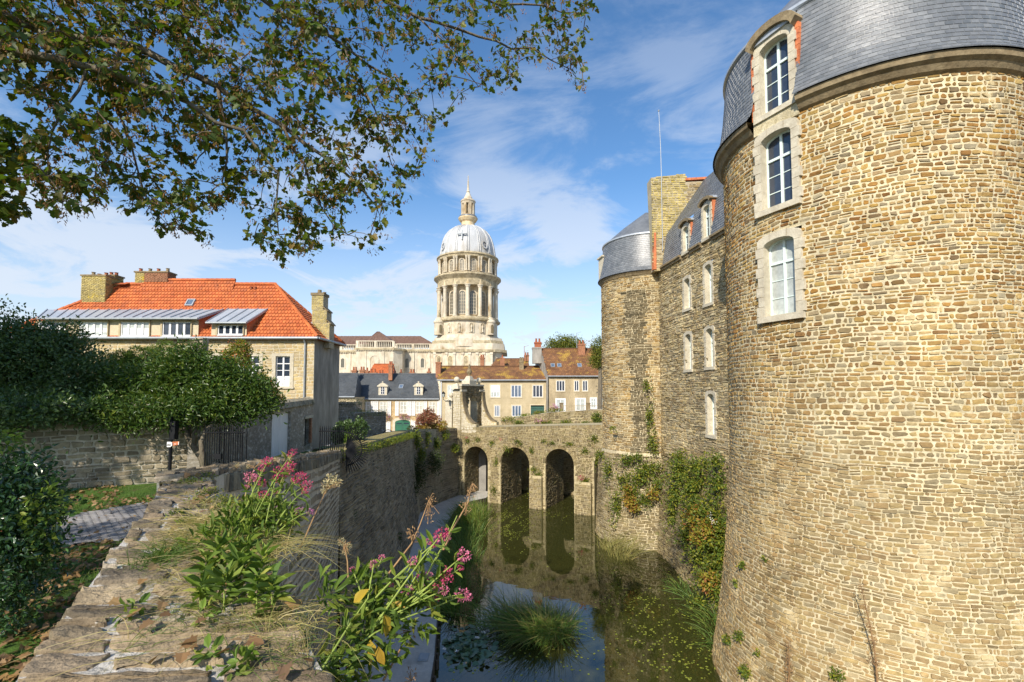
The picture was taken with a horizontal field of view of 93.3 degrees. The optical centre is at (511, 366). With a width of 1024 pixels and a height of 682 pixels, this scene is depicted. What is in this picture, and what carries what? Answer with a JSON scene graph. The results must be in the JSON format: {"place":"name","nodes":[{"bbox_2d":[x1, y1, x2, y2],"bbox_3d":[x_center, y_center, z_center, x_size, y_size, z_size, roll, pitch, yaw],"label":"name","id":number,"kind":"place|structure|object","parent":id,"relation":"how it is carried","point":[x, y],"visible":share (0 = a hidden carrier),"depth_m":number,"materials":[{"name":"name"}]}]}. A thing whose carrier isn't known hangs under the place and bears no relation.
{"place":"outdoors","nodes":[
{"label":"outdoors","id":0,"kind":"place"},
{"bbox_2d":[97,337,179,376],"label":"conifer hedge","id":1,"kind":"object","parent":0,"point":[131,355],"visible":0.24,"depth_m":22.71,"materials":[{"name":"green plant"}]},
{"bbox_2d":[0,446,329,681],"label":"lawn","id":2,"kind":"structure","parent":0,"point":[9,647],"depth_m":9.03,"materials":[{"name":"green plant"}]},
{"bbox_2d":[0,428,87,639],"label":"laurel bush","id":3,"kind":"object","parent":2,"relation":"on","point":[26,543],"visible":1,"depth_m":6.90,"materials":[{"name":"green plant"}]},
{"bbox_2d":[0,484,153,681],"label":"fallen leaves","id":4,"kind":"object","parent":2,"relation":"on","point":[43,637],"visible":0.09,"depth_m":8.29,"materials":[{"name":"brown plant"}]},
{"bbox_2d":[36,502,148,544],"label":"brick paving","id":5,"kind":"structure","parent":2,"relation":"on","point":[128,512],"depth_m":12.35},
{"bbox_2d":[0,403,206,487],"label":"garden wall","id":6,"kind":"structure","parent":2,"relation":"on","point":[113,458],"depth_m":17.32,"materials":[{"name":"stone"}]},
{"bbox_2d":[0,293,118,449],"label":"evergreen shrub","id":7,"kind":"object","parent":6,"relation":"on","point":[49,369],"visible":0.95,"depth_m":19.07,"materials":[{"name":"green plant"}]},
{"bbox_2d":[167,415,179,469],"bbox_3d":[-11.932,3.045,17.064,0.400,2.605,0.200,0,-3,0],"label":"sign post","id":8,"kind":"object","parent":2,"relation":"on","point":[174,431],"visible":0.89,"depth_m":17.02,"materials":[{"name":"black metal"}]},
{"bbox_2d":[7,268,346,448],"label":"stone house","id":9,"kind":"structure","parent":2,"relation":"on","point":[288,334],"depth_m":32.84,"materials":[{"name":"beige stone"}]},
{"bbox_2d":[79,322,106,335],"bbox_3d":[-27.644,-2.422,31.911,1.871,0.986,0.120,0,-3,0],"label":"window","id":10,"kind":"structure","parent":9,"relation":"in","point":[98,328],"depth_m":31.95,"materials":[{"name":"white paint"}]},
{"bbox_2d":[121,322,148,335],"bbox_3d":[-24.895,-2.422,31.911,1.871,0.986,0.120,0,-3,0],"label":"window","id":11,"kind":"structure","parent":9,"relation":"in","point":[127,328],"depth_m":31.94,"materials":[{"name":"white paint"}]},
{"bbox_2d":[162,322,190,335],"bbox_3d":[-22.147,-2.430,31.911,1.871,0.971,0.120,0,-3,0],"label":"window","id":12,"kind":"structure","parent":9,"relation":"in","point":[169,328],"depth_m":31.95,"materials":[{"name":"white paint"}]},
{"bbox_2d":[190,338,208,352],"bbox_3d":[-16.699,1.616,25.148,1.278,6.205,0.604,0,-3,0],"label":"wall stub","id":13,"kind":"object","parent":9,"relation":"in","point":[202,339],"depth_m":25.11,"materials":[{"name":"stone"}]},
{"bbox_2d":[217,325,242,335],"bbox_3d":[-18.595,-2.364,31.907,1.669,0.696,0.120,0,-3,0],"label":"window","id":14,"kind":"structure","parent":9,"relation":"in","point":[223,330],"depth_m":31.93,"materials":[{"name":"white paint"}]},
{"bbox_2d":[276,356,289,385],"bbox_3d":[-15.193,0.336,32.141,0.952,1.992,0.090,0,-3,0],"label":"window","id":15,"kind":"structure","parent":9,"relation":"in","point":[283,373],"depth_m":32.14,"materials":[{"name":"white paint"}]},
{"bbox_2d":[72,332,289,466],"bbox_3d":[-13.077,1.338,18.677,8.510,5.445,4.683,0,-3,0],"label":"bay tree","id":16,"kind":"object","parent":2,"relation":"on","point":[186,383],"visible":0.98,"depth_m":18.32,"materials":[{"name":"green plant"}]},
{"bbox_2d":[204,425,247,465],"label":"iron gate","id":17,"kind":"structure","parent":2,"relation":"on","point":[216,456],"depth_m":17.07,"materials":[{"name":"black metal"}]},
{"bbox_2d":[187,397,315,467],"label":"garden wall","id":18,"kind":"structure","parent":2,"relation":"on","point":[278,435],"depth_m":25.53,"materials":[{"name":"grey stone"}]},
{"bbox_2d":[271,412,287,457],"bbox_3d":[-12.714,3.671,26.286,0.070,2.320,2.655,0,-3,-6],"label":"double door","id":19,"kind":"structure","parent":18,"relation":"in","point":[279,429],"depth_m":26.37,"materials":[{"name":"white paint"}]},
{"bbox_2d":[219,338,286,406],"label":"holly bush","id":20,"kind":"object","parent":2,"relation":"on","point":[244,350],"visible":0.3,"depth_m":21.08,"materials":[{"name":"green plant"}]},
{"bbox_2d":[0,0,598,268],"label":"sycamore tree","id":21,"kind":"object","parent":2,"relation":"on","point":[69,46],"visible":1,"depth_m":6.95,"materials":[{"name":"green plant"}]},
{"bbox_2d":[331,398,365,444],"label":"old wall","id":22,"kind":"structure","parent":2,"relation":"on","point":[345,409],"depth_m":45.97,"materials":[{"name":"stone"}]},
{"bbox_2d":[331,415,370,444],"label":"bush","id":23,"kind":"object","parent":2,"relation":"on","point":[357,425],"visible":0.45,"depth_m":26.60,"materials":[{"name":"green plant"}]},
{"bbox_2d":[350,409,387,437],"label":"old wall","id":24,"kind":"structure","parent":2,"relation":"on","point":[375,421],"depth_m":44.25,"materials":[{"name":"stone"}]},
{"bbox_2d":[338,558,339,586],"bbox_3d":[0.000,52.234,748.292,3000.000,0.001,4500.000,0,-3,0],"label":"ground","id":25,"kind":"structure","parent":0,"point":[338,569],"depth_m":35.46,"materials":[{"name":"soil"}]},
{"bbox_2d":[16,476,334,681],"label":"parapet wall","id":26,"kind":"structure","parent":25,"relation":"on","point":[85,614],"depth_m":2.15,"materials":[{"name":"stone"}]},
{"bbox_2d":[98,521,234,576],"bbox_3d":[-2.211,1.164,3.071,0.729,0.310,0.680,-1,-3,16],"label":"grass tuft","id":27,"kind":"object","parent":26,"relation":"on","point":[177,551],"visible":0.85,"depth_m":3.06,"materials":[{"name":"green plant"}]},
{"bbox_2d":[112,592,262,681],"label":"seedling","id":28,"kind":"object","parent":26,"relation":"on","point":[245,652],"visible":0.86,"depth_m":1.93,"materials":[{"name":"green plant"}]},
{"bbox_2d":[142,474,238,512],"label":"grass tuft","id":29,"kind":"object","parent":26,"relation":"on","point":[202,503],"visible":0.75,"depth_m":4.73,"materials":[{"name":"plant"}]},
{"bbox_2d":[164,472,241,524],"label":"moss","id":30,"kind":"object","parent":26,"relation":"on","point":[224,502],"visible":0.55,"depth_m":4.77,"materials":[{"name":"green plant"}]},
{"bbox_2d":[106,472,312,679],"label":"fallen leaves on coping","id":31,"kind":"object","parent":26,"relation":"on","point":[182,657],"visible":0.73,"depth_m":2.18,"materials":[{"name":"brown plant"}]},
{"bbox_2d":[5,567,431,681],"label":"grass tuft","id":32,"kind":"object","parent":26,"relation":"on","point":[299,606],"visible":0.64,"depth_m":2.15,"materials":[{"name":"plant"}]},
{"bbox_2d":[84,501,361,586],"bbox_3d":[-2.078,1.268,3.541,1.580,0.402,2.720,2,-4,-39],"label":"grass tuft","id":33,"kind":"object","parent":26,"relation":"on","point":[181,532],"visible":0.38,"depth_m":3.39,"materials":[{"name":"beige plant"}]},
{"bbox_2d":[300,473,342,547],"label":"dried flower","id":34,"kind":"object","parent":33,"relation":"on","point":[328,483],"visible":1,"depth_m":3.64,"materials":[{"name":"beige plant"}]},
{"bbox_2d":[180,528,296,615],"bbox_3d":[-1.418,1.064,2.476,0.438,0.344,0.760,3,-4,-44],"label":"leafy plant","id":35,"kind":"object","parent":26,"relation":"on","point":[212,579],"visible":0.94,"depth_m":2.40,"materials":[{"name":"green plant"}]},
{"bbox_2d":[90,587,387,681],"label":"grass tuft","id":36,"kind":"object","parent":26,"relation":"on","point":[257,627],"visible":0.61,"depth_m":2.12,"materials":[{"name":"plant"}]},
{"bbox_2d":[103,556,380,681],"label":"grass tuft","id":37,"kind":"object","parent":26,"relation":"on","point":[265,617],"visible":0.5,"depth_m":2.27,"materials":[{"name":"plant"}]},
{"bbox_2d":[174,448,314,560],"bbox_3d":[-1.850,1.009,3.538,0.847,0.776,0.923,0,-3,0],"label":"valerian","id":38,"kind":"object","parent":26,"relation":"on","point":[249,521],"visible":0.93,"depth_m":3.52,"materials":[{"name":"green plant"}]},
{"bbox_2d":[337,537,351,577],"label":"dried flower","id":39,"kind":"object","parent":26,"relation":"on","point":[346,547],"visible":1,"depth_m":2.84,"materials":[{"name":"beige plant"}]},
{"bbox_2d":[300,516,472,681],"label":"valerian","id":40,"kind":"object","parent":26,"relation":"on","point":[378,614],"visible":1,"depth_m":2.24,"materials":[{"name":"green plant"}]},
{"bbox_2d":[388,493,438,573],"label":"dried flower","id":41,"kind":"object","parent":40,"relation":"on","point":[429,503],"visible":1,"depth_m":2.49,"materials":[{"name":"brown plant"}]},
{"bbox_2d":[443,483,477,550],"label":"dried flower","id":42,"kind":"object","parent":40,"relation":"on","point":[465,505],"visible":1,"depth_m":2.55,"materials":[{"name":"brown plant"}]},
{"bbox_2d":[382,627,416,681],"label":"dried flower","id":43,"kind":"object","parent":26,"relation":"on","point":[386,674],"visible":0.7,"depth_m":2.31,"materials":[{"name":"plant"}]},
{"bbox_2d":[338,176,506,394],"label":"basilica","id":44,"kind":"structure","parent":25,"relation":"on","point":[467,280],"depth_m":209.61,"materials":[{"name":"white stone"}]},
{"bbox_2d":[369,355,378,370],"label":"nave window","id":45,"kind":"structure","parent":44,"relation":"in","point":[374,359],"depth_m":200.29,"materials":[{"name":"white stone"}]},
{"bbox_2d":[449,290,452,314],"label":"drum window","id":46,"kind":"structure","parent":44,"relation":"in","point":[451,293],"depth_m":212.84,"materials":[{"name":"beige glass"}]},
{"bbox_2d":[458,290,465,314],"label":"drum window","id":47,"kind":"structure","parent":44,"relation":"in","point":[462,293],"depth_m":210.88,"materials":[{"name":"beige glass"}]},
{"bbox_2d":[469,290,476,314],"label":"drum window","id":48,"kind":"structure","parent":44,"relation":"in","point":[472,294],"depth_m":211.34,"materials":[{"name":"beige glass"}]},
{"bbox_2d":[482,291,485,315],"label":"drum window","id":49,"kind":"structure","parent":44,"relation":"in","point":[483,293],"depth_m":214.15,"materials":[{"name":"grey glass"}]},
{"bbox_2d":[359,364,395,372],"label":"house","id":50,"kind":"structure","parent":0,"point":[379,368],"depth_m":83.35,"materials":[{"name":"orange tile"}]},
{"bbox_2d":[0,0,789,391],"label":"sky","id":51,"kind":"structure","parent":0,"point":[555,171],"materials":[{"name":"blue"}]},
{"bbox_2d":[327,444,487,490],"bbox_3d":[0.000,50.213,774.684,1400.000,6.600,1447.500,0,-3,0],"label":"street","id":52,"kind":"structure","parent":0,"point":[483,472],"depth_m":52.01,"materials":[{"name":"grey asphalt"}]},
{"bbox_2d":[339,373,364,411],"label":"slate house","id":53,"kind":"structure","parent":52,"relation":"on","point":[350,386],"depth_m":67.80,"materials":[{"name":"grey stone"}]},
{"bbox_2d":[351,361,439,431],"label":"stone house","id":54,"kind":"structure","parent":52,"relation":"on","point":[411,394],"depth_m":70.11,"materials":[{"name":"stone"}]},
{"bbox_2d":[395,420,409,430],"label":"garage door","id":55,"kind":"structure","parent":54,"relation":"in","point":[400,424],"depth_m":69.62,"materials":[{"name":"green paint"}]},
{"bbox_2d":[501,409,602,424],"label":"terrace wall","id":56,"kind":"structure","parent":52,"relation":"on","point":[579,416],"depth_m":54.63,"materials":[{"name":"stone"}]},
{"bbox_2d":[500,403,602,424],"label":"flower border","id":57,"kind":"object","parent":56,"relation":"on","point":[596,417],"visible":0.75,"depth_m":54.48,"materials":[{"name":"green plant"}]},
{"bbox_2d":[585,335,601,408],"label":"tree","id":58,"kind":"object","parent":52,"relation":"on","point":[596,349],"visible":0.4,"depth_m":57.78,"materials":[{"name":"green plant"}]},
{"bbox_2d":[340,491,487,681],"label":"path","id":59,"kind":"structure","parent":0,"point":[423,670],"depth_m":21.07,"materials":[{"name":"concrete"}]},
{"bbox_2d":[418,653,429,661],"bbox_3d":[-3.525,11.612,19.302,0.380,0.061,0.560,0,-3,0],"label":"path hatch","id":60,"kind":"object","parent":59,"relation":"on","point":[423,657],"visible":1,"depth_m":19.21,"materials":[{"name":"grey metal"}]},
{"bbox_2d":[430,496,487,681],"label":"path edging","id":61,"kind":"object","parent":59,"relation":"on","point":[435,661],"visible":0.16,"depth_m":20.71,"materials":[{"name":"grey stone"}]},
{"bbox_2d":[435,357,546,425],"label":"terraced house","id":62,"kind":"structure","parent":0,"point":[519,390],"depth_m":63.91,"materials":[{"name":"brown tile"}]},
{"bbox_2d":[511,385,520,396],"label":"window","id":63,"kind":"structure","parent":62,"relation":"in","point":[515,389],"depth_m":63.91,"materials":[{"name":"white paint"}]},
{"bbox_2d":[512,406,520,415],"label":"window","id":64,"kind":"structure","parent":62,"relation":"in","point":[516,410],"depth_m":63.77,"materials":[{"name":"white paint"}]},
{"bbox_2d":[533,385,542,396],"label":"window","id":65,"kind":"structure","parent":62,"relation":"in","point":[537,389],"depth_m":63.91,"materials":[{"name":"white paint"}]},
{"bbox_2d":[480,352,528,365],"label":"house","id":66,"kind":"structure","parent":0,"point":[502,361],"depth_m":85.70,"materials":[{"name":"brown tile"}]},
{"bbox_2d":[335,490,721,681],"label":"water","id":67,"kind":"structure","parent":0,"point":[552,543],"depth_m":25.00,"materials":[{"name":"green liquid"}]},
{"bbox_2d":[154,449,341,678],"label":"moat wall","id":68,"kind":"structure","parent":67,"relation":"in","point":[317,466],"depth_m":12.02,"materials":[{"name":"stone"}]},
{"bbox_2d":[322,427,458,653],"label":"moat wall","id":69,"kind":"structure","parent":67,"relation":"in","point":[380,508],"depth_m":27.16,"materials":[{"name":"stone"}]},
{"bbox_2d":[319,425,368,472],"bbox_3d":[-6.856,3.409,19.749,2.077,1.998,0.048,0,-3,0],"label":"spiked fence","id":70,"kind":"object","parent":69,"relation":"on","point":[351,450],"visible":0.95,"depth_m":19.75,"materials":[{"name":"black metal"}]},
{"bbox_2d":[340,431,416,461],"bbox_3d":[-7.672,4.734,30.199,0.715,1.580,21.926,0,-3,-4],"label":"moss edge","id":71,"kind":"object","parent":69,"relation":"on","point":[409,435],"visible":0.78,"depth_m":29.19,"materials":[{"name":"green plant"}]},
{"bbox_2d":[377,447,445,551],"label":"ivy","id":72,"kind":"object","parent":69,"relation":"attached to","point":[434,460],"visible":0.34,"depth_m":42.18,"materials":[{"name":"green plant"}]},
{"bbox_2d":[406,420,447,431],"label":"flower bed","id":73,"kind":"object","parent":69,"relation":"on","point":[441,426],"visible":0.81,"depth_m":47.09,"materials":[{"name":"green plant"}]},
{"bbox_2d":[414,406,442,427],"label":"shrub","id":74,"kind":"object","parent":69,"relation":"on","point":[426,413],"visible":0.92,"depth_m":47.46,"materials":[{"name":"red plant"}]},
{"bbox_2d":[408,428,460,462],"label":"ivy","id":75,"kind":"object","parent":69,"relation":"attached to","point":[437,442],"visible":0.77,"depth_m":44.68,"materials":[{"name":"green plant"}]},
{"bbox_2d":[418,498,495,624],"bbox_3d":[-3.804,11.946,34.513,6.004,2.119,24.835,0,-3,0],"label":"reed bed","id":76,"kind":"object","parent":67,"relation":"in","point":[465,532],"visible":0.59,"depth_m":30.44,"materials":[{"name":"green plant"}]},
{"bbox_2d":[444,491,496,528],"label":"reed bed","id":77,"kind":"object","parent":67,"relation":"in","point":[480,516],"visible":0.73,"depth_m":40.02,"materials":[{"name":"green plant"}]},
{"bbox_2d":[459,561,482,618],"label":"dry plants","id":78,"kind":"object","parent":67,"relation":"in","point":[472,582],"visible":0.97,"depth_m":24.73,"materials":[{"name":"plant"}]},
{"bbox_2d":[442,616,502,672],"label":"water lilies","id":79,"kind":"object","parent":67,"relation":"on","point":[466,647],"visible":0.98,"depth_m":20.60,"materials":[{"name":"green plant"}]},
{"bbox_2d":[437,575,536,637],"bbox_3d":[-1.252,11.335,22.925,5.553,2.120,4.858,2,-4,-37],"label":"reed clump","id":80,"kind":"object","parent":67,"relation":"in","point":[476,612],"visible":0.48,"depth_m":23.00,"materials":[{"name":"green plant"}]},
{"bbox_2d":[440,574,584,649],"bbox_3d":[0.173,10.992,22.242,6.124,2.592,5.967,-2,-4,38],"label":"reed clump","id":81,"kind":"object","parent":67,"relation":"in","point":[529,612],"visible":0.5,"depth_m":22.00,"materials":[{"name":"green plant"}]},
{"bbox_2d":[466,590,593,655],"bbox_3d":[0.759,11.509,22.025,6.416,2.531,5.978,0,-3,0],"label":"reed clump","id":82,"kind":"object","parent":67,"relation":"in","point":[562,632],"visible":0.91,"depth_m":21.62,"materials":[{"name":"green plant"}]},
{"bbox_2d":[461,423,602,515],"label":"stone bridge","id":83,"kind":"structure","parent":67,"relation":"in","point":[505,477],"depth_m":46.49,"materials":[{"name":"beige stone"}]},
{"bbox_2d":[445,364,498,494],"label":"stone gateway","id":84,"kind":"object","parent":83,"relation":"on","point":[458,416],"visible":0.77,"depth_m":50.58,"materials":[{"name":"beige stone"}]},
{"bbox_2d":[463,434,598,501],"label":"weeds","id":85,"kind":"object","parent":83,"relation":"attached to","point":[530,450],"visible":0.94,"depth_m":45.63,"materials":[{"name":"green plant"}]},
{"bbox_2d":[521,451,573,494],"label":"wall","id":86,"kind":"structure","parent":67,"relation":"in","point":[568,475],"depth_m":51.93,"materials":[{"name":"stone"}]},
{"bbox_2d":[452,503,715,681],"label":"duckweed","id":87,"kind":"object","parent":67,"relation":"on","point":[690,678],"visible":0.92,"depth_m":21.33,"materials":[{"name":"green plant"}]},
{"bbox_2d":[591,526,661,561],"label":"reed clump","id":88,"kind":"object","parent":67,"relation":"in","point":[614,545],"visible":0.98,"depth_m":32.46,"materials":[{"name":"green plant"}]},
{"bbox_2d":[659,568,700,599],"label":"reed clump","id":89,"kind":"object","parent":67,"relation":"in","point":[681,588],"visible":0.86,"depth_m":26.58,"materials":[{"name":"green plant"}]},
{"bbox_2d":[678,596,716,649],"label":"reed clump","id":90,"kind":"object","parent":67,"relation":"in","point":[703,616],"visible":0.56,"depth_m":22.66,"materials":[{"name":"green plant"}]},
{"bbox_2d":[647,75,838,613],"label":"castle wing","id":91,"kind":"structure","parent":67,"relation":"in","point":[695,419],"depth_m":30.11,"materials":[{"name":"beige stone"}]},
{"bbox_2d":[659,445,728,618],"bbox_3d":[10.215,8.935,27.314,3.113,9.117,9.786,0,-3,0],"label":"climbing shrub","id":92,"kind":"object","parent":91,"relation":"attached to","point":[692,484],"visible":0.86,"depth_m":25.92,"materials":[{"name":"green plant"}]},
{"bbox_2d":[680,504,720,596],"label":"climbing shrub","id":93,"kind":"object","parent":91,"relation":"attached to","point":[696,539],"visible":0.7,"depth_m":24.91,"materials":[{"name":"green plant"}]},
{"bbox_2d":[706,206,709,235],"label":"dormer window","id":94,"kind":"structure","parent":91,"relation":"in","point":[707,211],"depth_m":28.29,"materials":[{"name":"paint"}]},
{"bbox_2d":[541,332,587,347],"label":"tree","id":95,"kind":"object","parent":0,"point":[567,342],"visible":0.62,"depth_m":81.52,"materials":[{"name":"green plant"}]},
{"bbox_2d":[532,338,602,411],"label":"terraced house","id":96,"kind":"structure","parent":0,"point":[571,376],"depth_m":63.05,"materials":[{"name":"brown tile"}]},
{"bbox_2d":[556,381,564,390],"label":"window","id":97,"kind":"structure","parent":96,"relation":"in","point":[560,385],"depth_m":62.95,"materials":[{"name":"white paint"}]},
{"bbox_2d":[576,399,584,410],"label":"window","id":98,"kind":"structure","parent":96,"relation":"in","point":[578,401],"depth_m":62.81,"materials":[{"name":"white paint"}]},
{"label":"road","id":99,"kind":"structure","parent":0,"visible":0},
{"bbox_2d":[560,403,597,411],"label":"railing","id":100,"kind":"object","parent":99,"relation":"on","point":[587,405],"visible":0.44,"depth_m":59.80,"materials":[{"name":"stone"}]},
{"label":"castle ground","id":101,"kind":"structure","parent":0,"visible":0},
{"bbox_2d":[595,213,690,550],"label":"round tower","id":102,"kind":"structure","parent":101,"relation":"on","point":[628,281],"depth_m":35.30,"materials":[{"name":"stone"}]},
{"bbox_2d":[590,376,664,530],"bbox_3d":[7.955,6.263,34.821,2.709,11.066,6.150,3,-4,-42],"label":"ivy","id":103,"kind":"object","parent":102,"relation":"attached to","point":[639,475],"visible":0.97,"depth_m":33.87,"materials":[{"name":"green plant"}]},
{"bbox_2d":[620,482,659,512],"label":"ivy","id":104,"kind":"object","parent":102,"relation":"attached to","point":[631,504],"visible":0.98,"depth_m":33.54,"materials":[{"name":"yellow plant"}]},
{"bbox_2d":[712,0,1023,681],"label":"round tower","id":105,"kind":"structure","parent":101,"relation":"on","point":[875,324],"depth_m":14.64,"materials":[{"name":"stone"}]},
{"bbox_2d":[764,37,788,112],"bbox_3d":[9.587,-10.396,17.317,0.095,2.562,1.116,1,-3,-25],"label":"dormer window","id":106,"kind":"structure","parent":105,"relation":"in","point":[776,58],"depth_m":17.42,"materials":[{"name":"paint"}]},
{"bbox_2d":[766,130,791,207],"bbox_3d":[9.587,-6.969,17.137,0.095,2.651,1.156,1,-3,-25],"label":"window","id":107,"kind":"structure","parent":105,"relation":"in","point":[778,150],"depth_m":17.24,"materials":[{"name":"paint"}]},
{"bbox_2d":[719,555,845,681],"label":"weeds","id":108,"kind":"object","parent":105,"relation":"attached to","point":[743,671],"visible":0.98,"depth_m":16.96,"materials":[{"name":"green plant"}]},
{"bbox_2d":[769,237,795,315],"bbox_3d":[9.587,-3.139,16.936,0.095,2.695,1.156,1,-3,-25],"label":"window","id":109,"kind":"structure","parent":105,"relation":"in","point":[781,253],"depth_m":17.04,"materials":[{"name":"paint"}]},
{"bbox_2d":[783,637,793,681],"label":"dry stalk","id":110,"kind":"object","parent":105,"relation":"attached to","point":[789,663],"visible":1,"depth_m":15.29,"materials":[{"name":"beige plant"}]},
{"bbox_2d":[856,580,885,681],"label":"dry stalk","id":111,"kind":"object","parent":105,"relation":"attached to","point":[874,656],"visible":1,"depth_m":13.80,"materials":[{"name":"brown plant"}]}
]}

